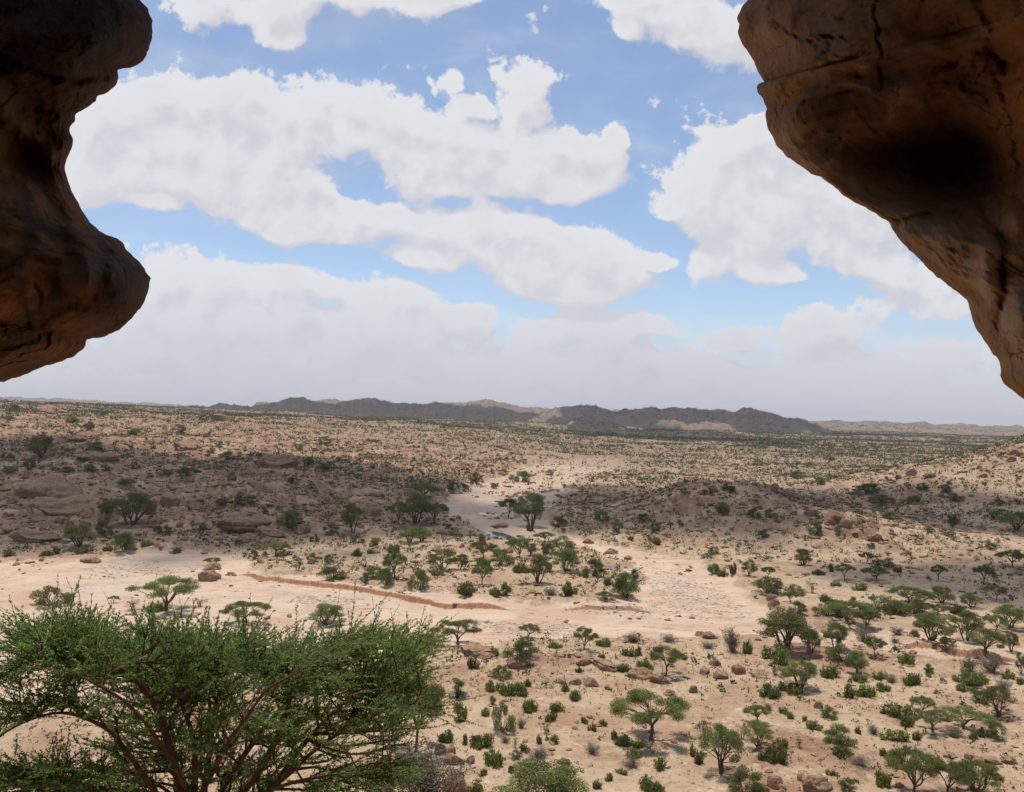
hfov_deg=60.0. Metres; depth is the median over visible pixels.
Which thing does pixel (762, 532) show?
bush
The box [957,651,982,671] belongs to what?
dry bush
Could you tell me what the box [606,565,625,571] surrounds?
water
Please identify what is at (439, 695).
acacia tree
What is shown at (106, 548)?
shrub
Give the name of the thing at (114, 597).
acacia tree
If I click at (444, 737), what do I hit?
shrub
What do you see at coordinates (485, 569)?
acacia tree
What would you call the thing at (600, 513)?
bush
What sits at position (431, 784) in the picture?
dry bush
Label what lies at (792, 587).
bush
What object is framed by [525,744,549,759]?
dry bush
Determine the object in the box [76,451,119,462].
rock outcrop
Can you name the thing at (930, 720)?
acacia tree
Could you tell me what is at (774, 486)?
boulder
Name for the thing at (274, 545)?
acacia tree
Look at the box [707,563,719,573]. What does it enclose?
bush
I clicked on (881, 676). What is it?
shrub
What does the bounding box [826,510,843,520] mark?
boulder
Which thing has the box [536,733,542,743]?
shrub
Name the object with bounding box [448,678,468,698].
bush
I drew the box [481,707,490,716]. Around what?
shrub
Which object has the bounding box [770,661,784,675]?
young tree
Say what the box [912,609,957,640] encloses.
acacia tree
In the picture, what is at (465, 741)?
shrub
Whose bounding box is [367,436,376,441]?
boulder
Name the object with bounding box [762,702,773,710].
dry bush
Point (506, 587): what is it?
bush
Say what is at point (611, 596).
bush
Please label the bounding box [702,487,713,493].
bush
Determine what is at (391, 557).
acacia tree
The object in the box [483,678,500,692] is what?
shrub
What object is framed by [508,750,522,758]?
bush
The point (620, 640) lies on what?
ground cover
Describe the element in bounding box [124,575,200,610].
acacia tree
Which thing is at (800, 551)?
acacia tree
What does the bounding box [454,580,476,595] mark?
shrub
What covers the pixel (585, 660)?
boulder
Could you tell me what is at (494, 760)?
shrub
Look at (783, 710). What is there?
shrub
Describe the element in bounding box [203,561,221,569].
boulder
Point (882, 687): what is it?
shrub
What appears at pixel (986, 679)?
shrub
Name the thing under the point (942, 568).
acacia tree
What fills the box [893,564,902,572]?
shrub
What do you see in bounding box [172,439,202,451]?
rock outcrop
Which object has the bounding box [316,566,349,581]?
bush
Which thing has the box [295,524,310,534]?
boulder
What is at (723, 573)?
shrub
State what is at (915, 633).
shrub
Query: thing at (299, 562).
young tree
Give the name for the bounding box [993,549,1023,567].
acacia tree
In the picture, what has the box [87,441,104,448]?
bush
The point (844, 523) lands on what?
boulder
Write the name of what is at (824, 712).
bush
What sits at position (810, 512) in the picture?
boulder
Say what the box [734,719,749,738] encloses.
young tree
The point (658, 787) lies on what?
shrub
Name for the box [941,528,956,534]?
bush
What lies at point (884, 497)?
bush
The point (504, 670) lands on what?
bush
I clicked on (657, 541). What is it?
shrub
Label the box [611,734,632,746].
shrub
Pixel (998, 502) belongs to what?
bush
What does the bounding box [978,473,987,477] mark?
boulder
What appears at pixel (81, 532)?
acacia tree
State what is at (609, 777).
shrub
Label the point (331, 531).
bush
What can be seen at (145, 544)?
shrub
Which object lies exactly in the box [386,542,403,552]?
shrub
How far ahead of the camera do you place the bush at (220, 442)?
480.69 m
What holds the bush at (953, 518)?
on the ground at (732, 702)
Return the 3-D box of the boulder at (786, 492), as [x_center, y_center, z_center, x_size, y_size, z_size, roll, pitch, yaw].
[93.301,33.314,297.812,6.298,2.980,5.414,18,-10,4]
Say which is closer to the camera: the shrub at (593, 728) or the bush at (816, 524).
the shrub at (593, 728)
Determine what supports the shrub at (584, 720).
on the ground at (732, 702)
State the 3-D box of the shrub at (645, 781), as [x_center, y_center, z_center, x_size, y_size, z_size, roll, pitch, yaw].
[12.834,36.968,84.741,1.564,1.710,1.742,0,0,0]
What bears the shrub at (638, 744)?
on the ground at (732, 702)
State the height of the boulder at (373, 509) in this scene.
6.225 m
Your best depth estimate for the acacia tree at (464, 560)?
203.92 m
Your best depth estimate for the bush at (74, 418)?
629.00 m
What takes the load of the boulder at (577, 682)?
on the ground at (732, 702)
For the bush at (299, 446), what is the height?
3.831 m
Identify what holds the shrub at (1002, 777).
on the ground at (732, 702)
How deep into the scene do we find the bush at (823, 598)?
162.02 m
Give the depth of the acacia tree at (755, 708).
104.08 m
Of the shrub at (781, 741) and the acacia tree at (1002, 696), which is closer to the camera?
the shrub at (781, 741)
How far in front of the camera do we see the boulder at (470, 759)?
90.23 m
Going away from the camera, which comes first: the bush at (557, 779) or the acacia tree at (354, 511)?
the bush at (557, 779)
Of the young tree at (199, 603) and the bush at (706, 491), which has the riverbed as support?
the young tree at (199, 603)
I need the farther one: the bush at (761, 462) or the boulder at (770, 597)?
the bush at (761, 462)
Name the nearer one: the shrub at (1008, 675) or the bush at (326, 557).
the shrub at (1008, 675)
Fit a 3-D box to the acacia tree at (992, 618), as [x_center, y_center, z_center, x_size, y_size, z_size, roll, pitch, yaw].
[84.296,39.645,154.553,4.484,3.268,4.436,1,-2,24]
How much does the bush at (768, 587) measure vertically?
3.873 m
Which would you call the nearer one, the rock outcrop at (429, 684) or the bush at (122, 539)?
the rock outcrop at (429, 684)
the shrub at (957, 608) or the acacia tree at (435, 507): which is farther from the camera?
the acacia tree at (435, 507)
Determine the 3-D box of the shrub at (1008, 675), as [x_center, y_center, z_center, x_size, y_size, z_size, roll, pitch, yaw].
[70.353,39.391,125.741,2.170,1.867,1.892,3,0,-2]
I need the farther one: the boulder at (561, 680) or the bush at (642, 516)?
the bush at (642, 516)
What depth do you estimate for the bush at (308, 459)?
416.34 m
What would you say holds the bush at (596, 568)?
on the ground at (732, 702)
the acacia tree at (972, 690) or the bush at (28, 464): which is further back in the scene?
the bush at (28, 464)
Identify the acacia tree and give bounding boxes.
[0,572,486,791]
[24,436,56,457]
[59,524,98,546]
[104,491,160,524]
[107,596,119,602]
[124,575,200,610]
[203,557,221,562]
[218,600,271,623]
[261,541,292,553]
[275,509,304,528]
[307,603,346,624]
[340,503,366,532]
[381,552,407,578]
[386,501,411,524]
[388,677,447,749]
[397,491,430,523]
[398,524,419,542]
[406,482,442,499]
[415,527,432,541]
[420,501,449,522]
[425,548,458,567]
[429,619,481,643]
[453,553,469,569]
[467,540,497,557]
[471,564,495,584]
[489,548,511,564]
[497,498,522,517]
[505,537,529,557]
[512,490,545,525]
[518,624,541,635]
[522,553,553,583]
[523,543,536,555]
[534,532,554,541]
[548,535,576,550]
[551,547,581,570]
[573,627,599,649]
[608,687,690,740]
[648,645,688,675]
[696,722,748,773]
[741,559,758,575]
[742,704,771,720]
[743,720,772,746]
[756,605,819,649]
[760,566,775,574]
[778,658,818,688]
[780,591,798,601]
[793,548,812,564]
[801,628,822,653]
[821,622,848,647]
[822,600,875,621]
[834,563,856,579]
[842,654,870,673]
[851,609,880,627]
[858,552,878,562]
[861,565,890,580]
[864,636,887,655]
[881,747,948,791]
[886,585,929,602]
[906,707,952,731]
[909,695,938,714]
[912,591,938,600]
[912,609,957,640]
[925,756,981,791]
[926,603,953,615]
[930,564,948,580]
[930,586,956,602]
[940,705,996,728]
[946,757,1004,791]
[947,610,984,640]
[958,592,984,607]
[966,627,1009,655]
[966,687,985,699]
[972,564,997,584]
[979,685,1017,716]
[982,614,1009,631]
[983,584,1009,599]
[989,603,1023,627]
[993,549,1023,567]
[996,511,1023,530]
[1005,631,1019,651]
[1014,652,1023,673]
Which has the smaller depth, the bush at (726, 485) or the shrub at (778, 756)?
the shrub at (778, 756)
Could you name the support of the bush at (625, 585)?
on the riverbed
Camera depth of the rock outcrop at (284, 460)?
386.95 m
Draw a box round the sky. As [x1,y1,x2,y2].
[0,0,1023,426]
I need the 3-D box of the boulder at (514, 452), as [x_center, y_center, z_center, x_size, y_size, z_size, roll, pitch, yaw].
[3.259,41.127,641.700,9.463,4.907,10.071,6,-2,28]
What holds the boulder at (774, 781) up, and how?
on the ground at (732, 702)
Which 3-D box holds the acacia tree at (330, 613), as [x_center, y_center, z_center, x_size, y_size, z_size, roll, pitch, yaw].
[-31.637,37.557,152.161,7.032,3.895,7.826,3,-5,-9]
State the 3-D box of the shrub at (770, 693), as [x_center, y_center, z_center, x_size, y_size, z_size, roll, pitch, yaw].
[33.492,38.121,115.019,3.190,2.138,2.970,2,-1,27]
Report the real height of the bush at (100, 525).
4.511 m
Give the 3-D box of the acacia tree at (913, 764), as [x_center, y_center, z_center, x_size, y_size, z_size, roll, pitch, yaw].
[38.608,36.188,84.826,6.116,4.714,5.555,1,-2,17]
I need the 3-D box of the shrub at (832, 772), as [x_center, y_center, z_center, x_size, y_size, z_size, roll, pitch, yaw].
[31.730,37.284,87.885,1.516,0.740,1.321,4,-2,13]
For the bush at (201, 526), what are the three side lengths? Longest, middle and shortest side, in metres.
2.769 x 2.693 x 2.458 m
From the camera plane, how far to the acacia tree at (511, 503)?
319.39 m
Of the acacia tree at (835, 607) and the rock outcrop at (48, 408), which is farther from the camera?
the rock outcrop at (48, 408)
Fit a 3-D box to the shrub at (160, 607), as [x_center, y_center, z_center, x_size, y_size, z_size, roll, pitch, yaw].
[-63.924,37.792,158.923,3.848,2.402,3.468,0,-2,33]
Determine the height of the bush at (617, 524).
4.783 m
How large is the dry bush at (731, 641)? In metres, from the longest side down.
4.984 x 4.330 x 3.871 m
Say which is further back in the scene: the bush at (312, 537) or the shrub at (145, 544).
the bush at (312, 537)
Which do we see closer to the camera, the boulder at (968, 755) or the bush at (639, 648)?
the boulder at (968, 755)
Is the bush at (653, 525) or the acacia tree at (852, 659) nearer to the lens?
the acacia tree at (852, 659)
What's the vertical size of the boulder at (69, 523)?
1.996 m
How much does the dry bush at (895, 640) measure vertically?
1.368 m
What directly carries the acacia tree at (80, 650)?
on the ground at (732, 702)
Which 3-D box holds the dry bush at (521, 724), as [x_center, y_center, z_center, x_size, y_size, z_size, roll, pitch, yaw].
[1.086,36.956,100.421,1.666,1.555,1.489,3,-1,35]
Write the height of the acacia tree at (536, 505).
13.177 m
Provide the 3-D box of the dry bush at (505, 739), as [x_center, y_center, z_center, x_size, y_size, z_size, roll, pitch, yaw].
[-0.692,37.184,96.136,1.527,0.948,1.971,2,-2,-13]
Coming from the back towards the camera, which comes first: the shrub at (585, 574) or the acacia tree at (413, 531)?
the acacia tree at (413, 531)
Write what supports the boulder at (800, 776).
on the ground at (732, 702)
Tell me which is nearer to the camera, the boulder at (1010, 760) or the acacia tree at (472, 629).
the boulder at (1010, 760)
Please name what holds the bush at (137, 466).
on the ground at (732, 702)
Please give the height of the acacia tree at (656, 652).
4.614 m
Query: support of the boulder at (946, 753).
on the ground at (732, 702)
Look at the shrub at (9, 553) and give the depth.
209.59 m
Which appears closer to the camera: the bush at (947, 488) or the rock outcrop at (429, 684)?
the rock outcrop at (429, 684)
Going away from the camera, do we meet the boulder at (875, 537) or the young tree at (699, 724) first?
the young tree at (699, 724)
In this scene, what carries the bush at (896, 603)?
on the ground at (732, 702)
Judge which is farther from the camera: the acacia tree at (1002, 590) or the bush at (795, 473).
the bush at (795, 473)
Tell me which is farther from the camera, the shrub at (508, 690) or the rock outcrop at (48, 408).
the rock outcrop at (48, 408)
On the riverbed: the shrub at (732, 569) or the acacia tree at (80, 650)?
the shrub at (732, 569)
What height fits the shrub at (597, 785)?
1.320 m
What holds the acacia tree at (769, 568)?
on the ground at (732, 702)
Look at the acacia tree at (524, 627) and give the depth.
143.89 m
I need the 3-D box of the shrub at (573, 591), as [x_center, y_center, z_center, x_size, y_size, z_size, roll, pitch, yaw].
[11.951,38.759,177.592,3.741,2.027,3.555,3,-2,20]
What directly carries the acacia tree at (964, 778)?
on the ground at (732, 702)
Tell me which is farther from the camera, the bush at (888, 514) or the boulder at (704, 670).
the bush at (888, 514)
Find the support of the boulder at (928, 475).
on the ground at (732, 702)
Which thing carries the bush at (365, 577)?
on the ground at (732, 702)
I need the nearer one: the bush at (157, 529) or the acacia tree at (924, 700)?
the acacia tree at (924, 700)
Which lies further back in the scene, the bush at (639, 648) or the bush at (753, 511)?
the bush at (753, 511)
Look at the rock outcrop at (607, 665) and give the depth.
125.08 m
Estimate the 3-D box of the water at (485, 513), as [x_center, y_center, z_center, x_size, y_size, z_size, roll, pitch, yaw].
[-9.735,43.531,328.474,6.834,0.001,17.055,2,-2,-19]
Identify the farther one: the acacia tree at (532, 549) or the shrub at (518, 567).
the acacia tree at (532, 549)
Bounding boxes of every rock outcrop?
[8,529,61,542]
[12,473,83,498]
[22,495,102,515]
[31,404,70,413]
[66,432,97,441]
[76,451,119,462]
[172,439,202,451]
[216,514,272,532]
[256,525,286,536]
[258,453,300,467]
[425,680,441,688]
[460,643,496,659]
[591,659,617,671]
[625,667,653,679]
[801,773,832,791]
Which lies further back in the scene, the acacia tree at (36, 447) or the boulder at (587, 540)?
the acacia tree at (36, 447)
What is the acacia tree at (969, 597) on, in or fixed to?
on the ground at (732, 702)
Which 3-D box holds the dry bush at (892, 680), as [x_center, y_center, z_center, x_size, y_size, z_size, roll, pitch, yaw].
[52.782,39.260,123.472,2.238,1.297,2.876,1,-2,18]
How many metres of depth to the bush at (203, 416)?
832.23 m
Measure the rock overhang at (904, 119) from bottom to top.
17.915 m
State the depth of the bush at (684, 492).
291.73 m
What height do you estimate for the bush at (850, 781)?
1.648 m
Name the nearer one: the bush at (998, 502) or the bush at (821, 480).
the bush at (998, 502)
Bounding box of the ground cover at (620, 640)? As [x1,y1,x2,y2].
[0,466,1023,791]
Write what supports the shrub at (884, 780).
on the ground at (732, 702)
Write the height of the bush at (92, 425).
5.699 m
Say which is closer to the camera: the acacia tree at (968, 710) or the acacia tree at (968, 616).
the acacia tree at (968, 710)
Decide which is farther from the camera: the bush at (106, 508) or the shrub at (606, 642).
the bush at (106, 508)
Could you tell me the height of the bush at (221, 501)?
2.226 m
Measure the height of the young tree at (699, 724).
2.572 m
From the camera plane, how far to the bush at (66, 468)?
342.56 m
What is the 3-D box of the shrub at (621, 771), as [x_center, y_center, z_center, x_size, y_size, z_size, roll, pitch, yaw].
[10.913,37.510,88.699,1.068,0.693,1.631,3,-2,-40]
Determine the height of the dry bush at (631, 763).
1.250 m
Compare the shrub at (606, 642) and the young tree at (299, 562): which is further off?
the young tree at (299, 562)
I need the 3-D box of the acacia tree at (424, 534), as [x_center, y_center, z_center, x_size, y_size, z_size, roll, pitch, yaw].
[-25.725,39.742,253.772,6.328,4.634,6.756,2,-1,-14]
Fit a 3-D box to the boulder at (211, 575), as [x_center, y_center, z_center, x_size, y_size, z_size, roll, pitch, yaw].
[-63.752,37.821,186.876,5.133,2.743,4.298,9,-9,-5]
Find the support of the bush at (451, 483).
on the riverbed
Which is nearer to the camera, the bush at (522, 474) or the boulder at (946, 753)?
the boulder at (946, 753)
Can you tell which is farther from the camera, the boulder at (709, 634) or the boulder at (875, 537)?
the boulder at (875, 537)
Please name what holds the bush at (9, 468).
on the ground at (732, 702)
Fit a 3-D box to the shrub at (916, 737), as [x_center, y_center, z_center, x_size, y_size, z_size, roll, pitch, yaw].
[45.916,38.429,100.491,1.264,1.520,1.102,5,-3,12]
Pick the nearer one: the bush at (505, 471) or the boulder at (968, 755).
the boulder at (968, 755)
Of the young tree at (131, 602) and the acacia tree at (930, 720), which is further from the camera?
the young tree at (131, 602)
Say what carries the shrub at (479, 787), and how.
on the ground at (732, 702)
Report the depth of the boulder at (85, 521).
248.33 m
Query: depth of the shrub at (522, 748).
93.58 m
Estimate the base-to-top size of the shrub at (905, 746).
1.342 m
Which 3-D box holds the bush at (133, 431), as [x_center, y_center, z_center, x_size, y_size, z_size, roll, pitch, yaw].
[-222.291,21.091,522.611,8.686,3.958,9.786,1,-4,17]
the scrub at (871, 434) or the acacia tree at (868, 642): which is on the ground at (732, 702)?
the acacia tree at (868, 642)
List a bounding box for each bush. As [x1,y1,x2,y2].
[0,415,15,419]
[0,451,13,457]
[2,466,16,471]
[6,404,18,409]
[22,458,36,469]
[29,585,74,605]
[53,545,61,553]
[60,466,75,472]
[64,416,79,422]
[83,464,98,471]
[84,421,94,430]
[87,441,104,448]
[93,410,107,414]
[95,519,113,534]
[97,498,115,512]
[111,531,136,549]
[115,478,136,485]
[128,429,143,433]
[130,461,140,468]
[153,524,162,533]
[156,469,173,475]
[162,526,172,533]
[170,425,186,431]
[176,467,202,474]
[198,414,210,419]
[198,522,207,529]
[214,440,223,445]
[214,499,228,505]
[218,450,235,459]
[226,472,236,479]
[231,491,256,504]
[247,549,258,558]
[276,549,290,555]
[286,477,298,482]
[295,444,302,449]
[303,456,314,464]
[306,480,316,487]
[306,553,319,563]
[309,533,319,541]
[316,463,332,470]
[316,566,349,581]
[318,436,333,443]
[322,522,339,534]
[324,554,332,561]
[350,535,364,542]
[358,572,368,582]
[363,565,380,578]
[375,567,394,585]
[383,732,478,791]
[407,569,430,590]
[430,564,445,575]
[447,480,458,489]
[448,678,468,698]
[461,483,468,490]
[468,471,483,482]
[489,664,513,678]
[489,695,495,703]
[490,757,590,791]
[491,700,515,734]
[498,733,510,742]
[499,637,539,661]
[500,469,509,475]
[501,582,511,595]
[506,555,514,564]
[508,471,534,481]
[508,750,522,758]
[516,717,526,727]
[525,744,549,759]
[540,542,555,553]
[541,587,560,595]
[545,469,553,475]
[549,516,567,527]
[560,579,571,595]
[580,557,606,576]
[583,740,603,755]
[594,510,610,521]
[595,590,620,600]
[610,572,640,598]
[612,518,621,532]
[619,754,642,768]
[621,631,647,641]
[630,568,638,580]
[635,645,642,654]
[636,513,652,521]
[648,519,660,531]
[660,632,680,641]
[680,487,689,493]
[699,640,715,648]
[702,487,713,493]
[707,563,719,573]
[708,546,719,554]
[715,501,728,513]
[721,626,741,651]
[722,482,735,490]
[724,764,767,791]
[747,508,761,516]
[750,575,784,593]
[752,460,765,465]
[757,529,769,536]
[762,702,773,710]
[764,508,778,517]
[784,584,805,595]
[787,600,807,614]
[790,470,803,477]
[807,521,822,534]
[810,477,825,484]
[810,593,839,616]
[820,705,838,720]
[822,723,858,746]
[824,642,865,665]
[838,778,857,791]
[846,755,873,766]
[848,596,856,607]
[854,627,875,641]
[855,483,877,492]
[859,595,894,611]
[866,724,879,734]
[869,494,896,504]
[872,557,896,566]
[879,599,913,615]
[882,512,901,519]
[883,673,898,681]
[886,626,904,634]
[890,636,901,642]
[898,597,929,613]
[907,495,920,501]
[915,483,930,489]
[923,664,934,673]
[925,525,935,531]
[937,636,957,651]
[940,480,952,492]
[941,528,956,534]
[947,492,964,500]
[947,513,959,527]
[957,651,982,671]
[975,651,1008,672]
[984,539,996,549]
[987,509,1008,518]
[987,719,1005,740]
[990,499,1005,504]
[992,676,1014,692]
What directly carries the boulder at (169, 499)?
on the ground at (732, 702)
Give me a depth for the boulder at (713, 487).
294.93 m
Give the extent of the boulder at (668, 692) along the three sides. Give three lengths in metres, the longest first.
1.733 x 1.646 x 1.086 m
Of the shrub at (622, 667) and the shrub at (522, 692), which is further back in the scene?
the shrub at (622, 667)
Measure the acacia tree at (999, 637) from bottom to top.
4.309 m
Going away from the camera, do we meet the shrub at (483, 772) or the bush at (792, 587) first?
the shrub at (483, 772)
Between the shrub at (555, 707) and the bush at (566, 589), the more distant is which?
the bush at (566, 589)
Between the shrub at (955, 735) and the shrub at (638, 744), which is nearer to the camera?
the shrub at (638, 744)
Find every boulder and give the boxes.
[20,522,28,526]
[53,517,63,523]
[66,521,73,526]
[79,519,90,525]
[80,557,101,563]
[159,491,179,507]
[176,522,182,526]
[192,430,211,436]
[198,569,221,581]
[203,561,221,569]
[211,413,233,420]
[235,533,256,542]
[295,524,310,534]
[365,502,380,515]
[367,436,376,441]
[369,491,384,497]
[431,547,442,551]
[434,744,447,754]
[436,529,452,535]
[442,770,468,791]
[444,752,465,764]
[448,746,455,753]
[466,755,474,763]
[490,523,508,527]
[496,441,509,448]
[506,547,512,552]
[507,658,527,669]
[510,450,520,454]
[557,677,565,684]
[569,678,580,685]
[575,657,590,665]
[582,538,593,543]
[583,677,598,686]
[604,548,617,553]
[604,684,611,689]
[649,673,671,684]
[663,689,677,696]
[689,685,697,692]
[695,631,703,635]
[699,666,709,674]
[702,631,717,638]
[707,484,717,491]
[709,659,720,665]
[713,668,728,678]
[731,664,745,674]
[750,668,766,678]
[767,594,774,600]
[767,598,779,606]
[767,773,782,789]
[770,482,777,491]
[778,783,785,789]
[781,490,798,498]
[797,772,804,781]
[804,508,819,515]
[813,700,822,708]
[824,517,834,525]
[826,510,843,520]
[838,518,852,527]
[864,532,883,541]
[902,549,911,554]
[905,468,916,475]
[923,472,935,477]
[942,751,957,758]
[964,752,974,759]
[972,755,984,761]
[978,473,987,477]
[983,755,1002,764]
[1000,755,1017,764]
[1006,455,1016,461]
[1010,448,1023,454]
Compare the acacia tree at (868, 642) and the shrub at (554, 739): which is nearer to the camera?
the shrub at (554, 739)
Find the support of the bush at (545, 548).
on the ground at (732, 702)
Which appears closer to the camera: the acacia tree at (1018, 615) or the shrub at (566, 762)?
the shrub at (566, 762)
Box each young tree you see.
[124,597,139,609]
[192,598,209,605]
[293,555,310,569]
[402,556,425,574]
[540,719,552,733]
[693,716,714,736]
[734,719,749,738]
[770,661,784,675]
[806,578,816,592]
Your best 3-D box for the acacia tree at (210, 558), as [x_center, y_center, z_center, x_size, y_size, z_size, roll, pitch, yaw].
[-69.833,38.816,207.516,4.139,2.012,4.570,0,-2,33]
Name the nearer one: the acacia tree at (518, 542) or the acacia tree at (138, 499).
the acacia tree at (518, 542)
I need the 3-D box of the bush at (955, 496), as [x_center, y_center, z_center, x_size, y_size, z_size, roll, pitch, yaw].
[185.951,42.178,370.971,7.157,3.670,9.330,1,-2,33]
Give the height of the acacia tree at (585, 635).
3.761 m
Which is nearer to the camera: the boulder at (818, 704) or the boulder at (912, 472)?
the boulder at (818, 704)
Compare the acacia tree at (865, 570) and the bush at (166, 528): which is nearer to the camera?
the acacia tree at (865, 570)
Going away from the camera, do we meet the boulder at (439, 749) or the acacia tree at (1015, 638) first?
the boulder at (439, 749)
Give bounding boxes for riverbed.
[0,455,825,718]
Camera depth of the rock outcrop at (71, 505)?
265.41 m
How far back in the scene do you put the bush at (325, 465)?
384.81 m
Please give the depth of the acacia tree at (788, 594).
175.55 m
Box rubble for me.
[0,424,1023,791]
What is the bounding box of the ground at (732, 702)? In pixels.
[0,402,1023,791]
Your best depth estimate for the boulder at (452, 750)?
92.64 m
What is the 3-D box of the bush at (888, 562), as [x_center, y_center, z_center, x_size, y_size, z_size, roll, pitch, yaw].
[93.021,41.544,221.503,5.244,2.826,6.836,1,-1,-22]
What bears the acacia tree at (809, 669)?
on the ground at (732, 702)
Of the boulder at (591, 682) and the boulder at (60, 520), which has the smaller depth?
the boulder at (591, 682)
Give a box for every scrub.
[0,397,1023,519]
[0,427,1023,722]
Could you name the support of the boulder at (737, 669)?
on the ground at (732, 702)
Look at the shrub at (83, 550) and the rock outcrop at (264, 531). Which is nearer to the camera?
the shrub at (83, 550)
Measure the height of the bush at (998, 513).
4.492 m
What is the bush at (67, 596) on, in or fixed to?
on the riverbed
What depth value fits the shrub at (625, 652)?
134.06 m
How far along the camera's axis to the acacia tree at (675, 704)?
97.61 m
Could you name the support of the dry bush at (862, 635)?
on the ground at (732, 702)
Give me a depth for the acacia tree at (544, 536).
253.16 m
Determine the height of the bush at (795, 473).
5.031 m
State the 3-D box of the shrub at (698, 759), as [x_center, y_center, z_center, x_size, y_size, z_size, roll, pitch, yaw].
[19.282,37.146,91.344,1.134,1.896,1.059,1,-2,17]
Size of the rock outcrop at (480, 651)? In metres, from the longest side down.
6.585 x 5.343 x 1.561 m
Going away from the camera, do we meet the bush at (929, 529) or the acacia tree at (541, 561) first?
the acacia tree at (541, 561)
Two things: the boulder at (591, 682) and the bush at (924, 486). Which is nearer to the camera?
the boulder at (591, 682)
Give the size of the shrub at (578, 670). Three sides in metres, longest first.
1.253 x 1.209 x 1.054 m
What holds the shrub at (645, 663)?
on the ground at (732, 702)
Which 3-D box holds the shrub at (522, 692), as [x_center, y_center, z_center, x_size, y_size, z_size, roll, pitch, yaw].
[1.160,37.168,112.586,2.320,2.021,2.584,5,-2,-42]
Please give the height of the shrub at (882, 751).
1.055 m
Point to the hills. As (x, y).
(569, 413)
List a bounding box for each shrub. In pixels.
[2,548,17,556]
[40,549,53,555]
[73,546,89,553]
[101,543,111,550]
[140,540,155,546]
[145,600,169,612]
[168,546,181,553]
[352,547,362,556]
[369,537,378,546]
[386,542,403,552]
[437,729,453,743]
[453,700,467,713]
[453,710,467,722]
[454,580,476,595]
[461,733,467,744]
[467,657,479,668]
[467,779,486,791]
[468,733,493,749]
[475,556,491,565]
[478,768,487,776]
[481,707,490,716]
[482,745,505,768]
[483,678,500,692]
[487,586,504,596]
[490,645,498,655]
[497,681,520,696]
[508,765,514,772]
[511,560,527,573]
[514,681,529,696]
[518,742,529,752]
[521,698,538,713]
[523,678,531,686]
[526,523,534,530]
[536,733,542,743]
[543,710,557,722]
[545,733,559,744]
[548,642,562,648]
[549,700,565,712]
[557,757,570,764]
[561,586,578,594]
[561,684,569,691]
[568,689,582,700]
[574,666,581,672]
[578,569,589,577]
[580,715,588,724]
[587,720,596,731]
[592,777,601,789]
[595,636,611,647]
[598,718,607,726]
[603,576,612,584]
[605,772,612,780]
[611,729,618,739]
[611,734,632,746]
[614,767,628,774]
[616,662,631,671]
[620,647,640,656]
[625,747,641,758]
[631,739,649,748]
[635,659,654,669]
[638,774,653,791]
[647,780,666,791]
[651,537,663,544]
[653,753,668,771]
[689,742,695,756]
[693,748,704,764]
[716,568,728,576]
[729,561,736,574]
[741,639,753,653]
[755,750,770,760]
[757,681,783,698]
[761,641,791,665]
[764,742,789,764]
[770,737,788,747]
[776,679,807,694]
[777,707,790,715]
[786,712,795,718]
[805,720,824,730]
[812,568,826,574]
[816,663,843,678]
[825,769,838,777]
[827,563,834,571]
[829,744,852,759]
[830,581,841,586]
[843,683,854,698]
[850,582,867,590]
[851,672,868,683]
[853,684,877,697]
[854,726,862,734]
[870,671,886,680]
[874,767,891,787]
[875,682,891,691]
[875,700,916,721]
[876,728,910,741]
[879,747,888,755]
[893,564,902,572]
[896,649,915,665]
[898,713,915,727]
[901,672,921,685]
[901,742,914,751]
[909,629,919,636]
[911,730,922,740]
[948,731,959,738]
[949,602,965,614]
[951,666,985,686]
[954,682,968,691]
[968,731,977,739]
[973,672,991,683]
[977,725,987,737]
[993,774,1005,780]
[1000,668,1016,679]
[1016,676,1023,684]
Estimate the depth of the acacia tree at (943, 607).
166.30 m
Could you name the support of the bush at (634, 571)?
on the ground at (732, 702)
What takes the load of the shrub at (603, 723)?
on the ground at (732, 702)
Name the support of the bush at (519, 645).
on the ground at (732, 702)
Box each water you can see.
[477,512,499,515]
[484,531,517,539]
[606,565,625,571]
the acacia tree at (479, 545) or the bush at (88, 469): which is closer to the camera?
the acacia tree at (479, 545)
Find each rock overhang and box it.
[0,0,152,381]
[737,0,1023,398]
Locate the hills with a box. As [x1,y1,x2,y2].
[0,397,1023,446]
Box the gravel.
[88,498,750,636]
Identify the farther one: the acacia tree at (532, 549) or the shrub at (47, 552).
the acacia tree at (532, 549)
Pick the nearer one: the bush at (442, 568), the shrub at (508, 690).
the shrub at (508, 690)
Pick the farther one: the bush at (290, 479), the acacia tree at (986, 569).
the bush at (290, 479)
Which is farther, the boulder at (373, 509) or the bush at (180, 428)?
the bush at (180, 428)
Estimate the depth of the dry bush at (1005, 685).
118.55 m
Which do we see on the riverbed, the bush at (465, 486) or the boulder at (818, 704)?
the bush at (465, 486)
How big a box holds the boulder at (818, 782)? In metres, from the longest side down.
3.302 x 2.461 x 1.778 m
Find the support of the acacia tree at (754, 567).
on the ground at (732, 702)
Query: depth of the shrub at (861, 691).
115.82 m
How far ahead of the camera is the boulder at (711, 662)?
129.21 m
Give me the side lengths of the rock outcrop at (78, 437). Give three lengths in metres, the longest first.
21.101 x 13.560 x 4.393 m
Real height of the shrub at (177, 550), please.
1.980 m
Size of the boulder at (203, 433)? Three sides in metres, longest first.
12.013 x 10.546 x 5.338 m
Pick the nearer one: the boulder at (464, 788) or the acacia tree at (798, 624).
the boulder at (464, 788)
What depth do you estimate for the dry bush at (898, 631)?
147.69 m
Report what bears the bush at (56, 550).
on the ground at (732, 702)
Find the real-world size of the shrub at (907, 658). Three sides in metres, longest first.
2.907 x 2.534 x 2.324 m

